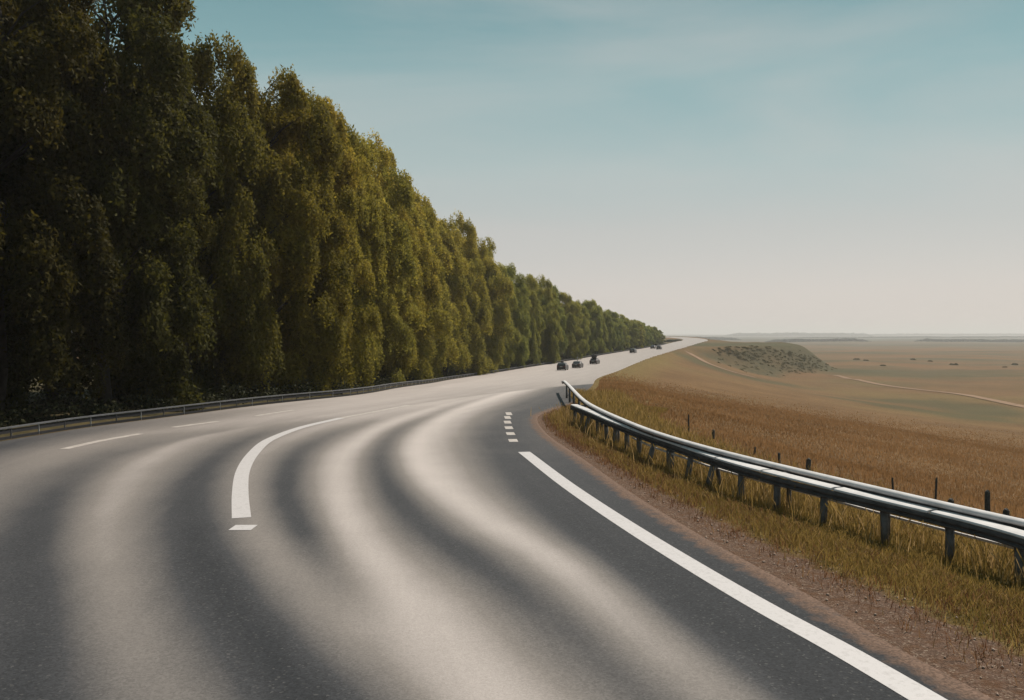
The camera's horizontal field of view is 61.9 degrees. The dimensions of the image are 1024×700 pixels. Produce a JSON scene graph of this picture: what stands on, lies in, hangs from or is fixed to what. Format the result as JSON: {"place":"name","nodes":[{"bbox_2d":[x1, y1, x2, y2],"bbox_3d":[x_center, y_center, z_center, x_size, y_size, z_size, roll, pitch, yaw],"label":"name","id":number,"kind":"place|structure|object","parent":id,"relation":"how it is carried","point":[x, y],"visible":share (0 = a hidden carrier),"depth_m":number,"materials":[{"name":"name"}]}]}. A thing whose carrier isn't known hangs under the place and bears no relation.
{"place":"outdoors","nodes":[
{"label":"outdoors","id":0,"kind":"place"},
{"bbox_2d":[0,337,993,699],"bbox_3d":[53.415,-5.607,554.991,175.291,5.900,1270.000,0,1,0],"label":"road","id":1,"kind":"structure","parent":0,"point":[442,541],"depth_m":12.69,"materials":[{"name":"grey asphalt"}]},
{"bbox_2d":[61,433,139,448],"bbox_3d":[-13.758,3.051,28.720,0.440,0.005,4.209,0,1,8],"label":"road marking","id":2,"kind":"object","parent":1,"relation":"on","point":[78,445],"visible":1,"depth_m":28.49,"materials":[{"name":"paint"}]},
{"bbox_2d":[174,421,219,426],"bbox_3d":[-12.608,2.960,34.063,0.300,0.005,2.470,0,1,22],"label":"road marking","id":3,"kind":"object","parent":1,"relation":"on","point":[196,424],"visible":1,"depth_m":33.92,"materials":[{"name":"paint"}]},
{"bbox_2d":[229,525,256,529],"bbox_3d":[-4.965,3.276,15.763,0.410,0.001,0.420,0,1,0],"label":"road marking","id":4,"kind":"object","parent":1,"relation":"on","point":[242,527],"visible":1,"depth_m":15.75,"materials":[{"name":"paint"}]},
{"bbox_2d":[255,410,292,415],"bbox_3d":[-10.860,2.883,39.264,0.260,0.019,3.293,0,1,16],"label":"road marking","id":5,"kind":"object","parent":1,"relation":"on","point":[274,412],"visible":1,"depth_m":39.07,"materials":[{"name":"paint"}]},
{"bbox_2d":[232,418,342,517],"bbox_3d":[-7.153,3.092,26.562,2.051,0.027,20.278,0,1,-6],"label":"road marking","id":6,"kind":"object","parent":1,"relation":"on","point":[240,502],"visible":1,"depth_m":21.28,"materials":[{"name":"paint"}]},
{"bbox_2d":[557,361,568,369],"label":"car","id":7,"kind":"object","parent":1,"relation":"on","point":[562,365],"visible":0.99,"depth_m":167.12,"materials":[{"name":"black paint"}]},
{"bbox_2d":[572,357,582,367],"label":"car","id":8,"kind":"object","parent":1,"relation":"on","point":[577,363],"visible":1,"depth_m":179.71,"materials":[{"name":"brown paint"}]},
{"bbox_2d":[589,355,599,363],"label":"car","id":9,"kind":"object","parent":1,"relation":"on","point":[594,359],"visible":1,"depth_m":202.54,"materials":[{"name":"brown paint"}]},
{"bbox_2d":[519,452,946,699],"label":"road marking","id":10,"kind":"object","parent":1,"relation":"on","point":[908,688],"visible":1,"depth_m":11.18,"materials":[{"name":"paint"}]},
{"bbox_2d":[0,334,1023,699],"bbox_3d":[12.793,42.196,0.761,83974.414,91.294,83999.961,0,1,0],"label":"ground","id":11,"kind":"structure","parent":0,"point":[980,370],"depth_m":147.98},
{"bbox_2d":[0,83,84,412],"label":"roadside tree","id":12,"kind":"object","parent":11,"relation":"on","point":[21,396],"visible":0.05,"depth_m":38.39,"materials":[{"name":"green plant"}]},
{"bbox_2d":[0,0,149,418],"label":"roadside tree","id":13,"kind":"object","parent":11,"relation":"on","point":[53,292],"visible":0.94,"depth_m":34.94,"materials":[{"name":"green plant"}]},
{"bbox_2d":[2,47,161,402],"bbox_3d":[-24.810,-7.632,45.994,12.207,22.079,12.785,0,1,-24],"label":"roadside tree","id":14,"kind":"object","parent":11,"relation":"on","point":[131,336],"depth_m":44.46,"materials":[{"name":"green plant"}]},
{"bbox_2d":[0,0,220,411],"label":"roadside tree","id":15,"kind":"object","parent":11,"relation":"on","point":[171,155],"visible":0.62,"depth_m":39.89,"materials":[{"name":"green plant"}]},
{"bbox_2d":[39,69,235,399],"bbox_3d":[-22.265,-7.134,52.559,11.789,21.152,12.729,0,1,-9],"label":"roadside tree","id":16,"kind":"object","parent":11,"relation":"on","point":[208,380],"visible":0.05,"depth_m":50.62,"materials":[{"name":"green plant"}]},
{"bbox_2d":[110,7,288,403],"bbox_3d":[-18.746,-8.462,49.524,11.845,23.825,11.310,0,1,15],"label":"roadside tree","id":17,"kind":"object","parent":11,"relation":"on","point":[244,278],"visible":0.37,"depth_m":47.57,"materials":[{"name":"green plant"}]},
{"bbox_2d":[176,95,291,387],"bbox_3d":[-21.058,-7.143,59.575,12.357,21.324,12.374,0,1,-18],"label":"roadside tree","id":18,"kind":"object","parent":11,"relation":"on","point":[270,255],"depth_m":57.49,"materials":[{"name":"green plant"}]},
{"bbox_2d":[191,64,356,394],"bbox_3d":[-15.964,-7.456,54.941,11.583,21.846,11.998,0,1,10],"label":"roadside tree","id":19,"kind":"object","parent":11,"relation":"on","point":[308,205],"visible":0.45,"depth_m":53.73,"materials":[{"name":"green plant"}]},
{"bbox_2d":[231,87,382,391],"bbox_3d":[-15.617,-7.674,63.167,10.836,22.553,11.700,0,1,17],"label":"roadside tree","id":20,"kind":"object","parent":11,"relation":"on","point":[346,183],"visible":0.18,"depth_m":62.74,"materials":[{"name":"green plant"}]},
{"bbox_2d":[0,341,664,430],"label":"undergrowth","id":21,"kind":"object","parent":11,"relation":"on","point":[89,410],"visible":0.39,"depth_m":42.60,"materials":[{"name":"green plant"}]},
{"bbox_2d":[0,343,665,440],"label":"guardrail","id":22,"kind":"object","parent":11,"relation":"on","point":[130,414],"visible":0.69,"depth_m":39.25,"materials":[{"name":"metal"}]},
{"bbox_2d":[284,96,393,382],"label":"roadside tree","id":23,"kind":"object","parent":11,"relation":"on","point":[375,237],"visible":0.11,"depth_m":68.44,"materials":[{"name":"green plant"}]},
{"bbox_2d":[306,133,422,383],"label":"roadside tree","id":24,"kind":"object","parent":11,"relation":"on","point":[400,260],"visible":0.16,"depth_m":76.62,"materials":[{"name":"green plant"}]},
{"bbox_2d":[338,128,426,379],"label":"roadside tree","id":25,"kind":"object","parent":11,"relation":"on","point":[387,158],"visible":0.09,"depth_m":84.94,"materials":[{"name":"green plant"}]},
{"bbox_2d":[353,169,444,380],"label":"roadside tree","id":26,"kind":"object","parent":11,"relation":"on","point":[431,291],"visible":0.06,"depth_m":91.28,"materials":[{"name":"green plant"}]},
{"bbox_2d":[376,168,455,382],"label":"roadside tree","id":27,"kind":"object","parent":11,"relation":"on","point":[438,319],"visible":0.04,"depth_m":96.33,"materials":[{"name":"green plant"}]},
{"bbox_2d":[412,184,461,379],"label":"roadside tree","id":28,"kind":"object","parent":11,"relation":"on","point":[441,356],"visible":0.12,"depth_m":110.10,"materials":[{"name":"green plant"}]},
{"bbox_2d":[431,216,472,374],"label":"roadside tree","id":29,"kind":"object","parent":11,"relation":"on","point":[457,291],"visible":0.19,"depth_m":122.55,"materials":[{"name":"green plant"}]},
{"bbox_2d":[435,210,494,374],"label":"roadside tree","id":30,"kind":"object","parent":11,"relation":"on","point":[479,304],"visible":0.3,"depth_m":137.56,"materials":[{"name":"green plant"}]},
{"bbox_2d":[440,234,515,371],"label":"roadside tree","id":31,"kind":"object","parent":11,"relation":"on","point":[495,277],"visible":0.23,"depth_m":152.20,"materials":[{"name":"green plant"}]},
{"bbox_2d":[456,247,521,369],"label":"roadside tree","id":32,"kind":"object","parent":11,"relation":"on","point":[513,302],"visible":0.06,"depth_m":166.21,"materials":[{"name":"green plant"}]},
{"bbox_2d":[485,262,531,366],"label":"roadside tree","id":33,"kind":"object","parent":11,"relation":"on","point":[521,318],"visible":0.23,"depth_m":178.39,"materials":[{"name":"green plant"}]},
{"bbox_2d":[510,274,546,364],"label":"roadside tree","id":34,"kind":"object","parent":11,"relation":"on","point":[537,326],"visible":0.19,"depth_m":191.68,"materials":[{"name":"green plant"}]},
{"bbox_2d":[512,275,563,362],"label":"roadside tree","id":35,"kind":"object","parent":11,"relation":"on","point":[548,346],"visible":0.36,"depth_m":204.99,"materials":[{"name":"green plant"}]},
{"bbox_2d":[530,284,567,359],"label":"roadside tree","id":36,"kind":"object","parent":11,"relation":"on","point":[562,324],"visible":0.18,"depth_m":218.64,"materials":[{"name":"green plant"}]},
{"bbox_2d":[551,292,586,358],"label":"roadside tree","id":37,"kind":"object","parent":11,"relation":"on","point":[572,322],"visible":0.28,"depth_m":231.27,"materials":[{"name":"green plant"}]},
{"bbox_2d":[562,299,590,357],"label":"roadside tree","id":38,"kind":"object","parent":11,"relation":"on","point":[584,324],"visible":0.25,"depth_m":244.41,"materials":[{"name":"green plant"}]},
{"bbox_2d":[563,299,604,355],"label":"roadside tree","id":39,"kind":"object","parent":11,"relation":"on","point":[595,341],"visible":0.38,"depth_m":259.22,"materials":[{"name":"green plant"}]},
{"bbox_2d":[578,303,609,353],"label":"roadside tree","id":40,"kind":"object","parent":11,"relation":"on","point":[602,348],"visible":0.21,"depth_m":272.43,"materials":[{"name":"green plant"}]},
{"bbox_2d":[587,309,617,352],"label":"roadside tree","id":41,"kind":"object","parent":11,"relation":"on","point":[610,326],"visible":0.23,"depth_m":284.05,"materials":[{"name":"green plant"}]},
{"bbox_2d":[595,311,624,351],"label":"roadside tree","id":42,"kind":"object","parent":11,"relation":"on","point":[619,331],"visible":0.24,"depth_m":298.50,"materials":[{"name":"green plant"}]},
{"bbox_2d":[612,314,630,349],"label":"roadside tree","id":43,"kind":"object","parent":11,"relation":"on","point":[626,337],"visible":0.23,"depth_m":310.47,"materials":[{"name":"green plant"}]},
{"bbox_2d":[619,317,639,347],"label":"roadside tree","id":44,"kind":"object","parent":11,"relation":"on","point":[633,333],"visible":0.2,"depth_m":326.76,"materials":[{"name":"green plant"}]},
{"bbox_2d":[629,319,645,348],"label":"roadside tree","id":45,"kind":"object","parent":11,"relation":"on","point":[640,327],"visible":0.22,"depth_m":338.33,"materials":[{"name":"green plant"}]},
{"bbox_2d":[630,319,648,345],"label":"roadside tree","id":46,"kind":"object","parent":11,"relation":"on","point":[645,342],"visible":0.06,"depth_m":352.16,"materials":[{"name":"green plant"}]},
{"bbox_2d":[642,323,654,346],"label":"roadside tree","id":47,"kind":"object","parent":11,"relation":"on","point":[648,330],"visible":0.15,"depth_m":364.94,"materials":[{"name":"green plant"}]},
{"bbox_2d":[644,325,657,344],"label":"roadside tree","id":48,"kind":"object","parent":11,"relation":"on","point":[654,335],"visible":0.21,"depth_m":378.29,"materials":[{"name":"green plant"}]},
{"bbox_2d":[652,326,661,344],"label":"roadside tree","id":49,"kind":"object","parent":11,"relation":"on","point":[658,339],"visible":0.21,"depth_m":393.60,"materials":[{"name":"green plant"}]},
{"bbox_2d":[653,329,665,343],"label":"roadside tree","id":50,"kind":"object","parent":11,"relation":"on","point":[662,336],"visible":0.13,"depth_m":420.62,"materials":[{"name":"green plant"}]},
{"bbox_2d":[663,339,681,341],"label":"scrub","id":51,"kind":"object","parent":11,"relation":"on","point":[674,340],"visible":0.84,"depth_m":490.04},
{"bbox_2d":[697,336,740,339],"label":"distant wood","id":52,"kind":"object","parent":11,"relation":"on","point":[721,338],"visible":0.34,"depth_m":2415.69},
{"bbox_2d":[712,345,835,375],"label":"scrub","id":53,"kind":"object","parent":11,"relation":"on","point":[766,347],"visible":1,"depth_m":373.89,"materials":[{"name":"green plant"}]},
{"bbox_2d":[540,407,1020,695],"bbox_3d":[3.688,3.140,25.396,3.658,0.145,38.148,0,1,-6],"label":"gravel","id":54,"kind":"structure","parent":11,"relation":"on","point":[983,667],"depth_m":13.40,"materials":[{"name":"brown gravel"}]},
{"bbox_2d":[540,403,1023,590],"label":"tall grass","id":55,"kind":"structure","parent":11,"relation":"on","point":[812,511],"depth_m":16.58,"materials":[{"name":"brown plant"}]},
{"bbox_2d":[561,380,1023,586],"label":"guardrail","id":56,"kind":"object","parent":11,"relation":"on","point":[993,528],"visible":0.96,"depth_m":16.04,"materials":[{"name":"metal"}]},
{"bbox_2d":[724,332,872,335],"bbox_3d":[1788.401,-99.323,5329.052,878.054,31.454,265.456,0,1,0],"label":"distant wood","id":57,"kind":"object","parent":11,"relation":"on","point":[797,334],"visible":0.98,"depth_m":5240.79,"materials":[{"name":"grey plant"}]},
{"bbox_2d":[805,458,810,470],"bbox_3d":[8.002,3.208,23.067,0.175,0.592,0.147,0,1,0],"label":"fence post","id":58,"kind":"object","parent":11,"relation":"on","point":[808,461],"visible":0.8,"depth_m":23.02,"materials":[{"name":"brown wood"}]},
{"bbox_2d":[593,372,1023,562],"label":"dry grass","id":59,"kind":"structure","parent":11,"relation":"on","point":[683,396],"depth_m":46.72,"materials":[{"name":"brown plant"}]},
{"bbox_2d":[766,338,867,341],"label":"distant wood","id":60,"kind":"object","parent":11,"relation":"on","point":[815,340],"visible":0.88,"depth_m":1904.54,"materials":[{"name":"grey plant"}]},
{"bbox_2d":[785,336,1023,337],"bbox_3d":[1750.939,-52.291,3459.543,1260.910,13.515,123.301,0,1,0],"label":"distant wood","id":61,"kind":"object","parent":11,"relation":"on","point":[919,337],"visible":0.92,"depth_m":3425.61,"materials":[{"name":"grey plant"}]},
{"bbox_2d":[934,477,937,499],"bbox_3d":[8.971,3.156,18.070,0.086,0.920,0.047,-1,1,-30],"label":"fence post","id":62,"kind":"object","parent":11,"relation":"on","point":[936,480],"visible":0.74,"depth_m":18.06,"materials":[{"name":"brown wood"}]},
{"bbox_2d":[870,333,1023,334],"bbox_3d":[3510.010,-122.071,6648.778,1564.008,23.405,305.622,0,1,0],"label":"distant wood","id":63,"kind":"object","parent":11,"relation":"on","point":[952,334],"visible":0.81,"depth_m":6543.88,"materials":[{"name":"grey plant"}]},
{"bbox_2d":[917,338,1023,341],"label":"distant wood","id":64,"kind":"object","parent":11,"relation":"on","point":[969,340],"visible":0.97,"depth_m":1955.28,"materials":[{"name":"grey plant"}]},
{"bbox_2d":[984,490,989,511],"bbox_3d":[8.678,3.083,15.569,0.102,1.068,0.117,0,1,0],"label":"fence post","id":65,"kind":"object","parent":11,"relation":"on","point":[987,501],"visible":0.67,"depth_m":15.53,"materials":[{"name":"brown wood"}]},
{"bbox_2d":[1003,508,1009,515],"bbox_3d":[8.722,3.209,15.068,0.130,0.831,0.129,0,1,0],"label":"fence post","id":66,"kind":"object","parent":11,"relation":"on","point":[1006,511],"visible":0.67,"depth_m":15.04,"materials":[{"name":"brown wood"}]},
{"bbox_2d":[86,0,1023,333],"label":"sky","id":67,"kind":"structure","parent":0,"point":[672,166],"materials":[{"name":"blue"}]},
{"bbox_2d":[686,351,752,376],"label":"path","id":68,"kind":"structure","parent":0,"point":[710,363],"depth_m":304.83,"materials":[{"name":"soil"}]},
{"bbox_2d":[543,401,1023,685],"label":"grass","id":69,"kind":"structure","parent":0,"point":[926,556],"depth_m":13.95,"materials":[{"name":"plant"}]},
{"bbox_2d":[568,387,1014,570],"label":"grass","id":70,"kind":"structure","parent":0,"point":[623,400],"depth_m":25.71,"materials":[{"name":"brown plant"}]},
{"bbox_2d":[834,375,1023,407],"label":"path","id":71,"kind":"structure","parent":0,"point":[1003,402],"depth_m":259.19,"materials":[{"name":"brown soil"}]}
]}

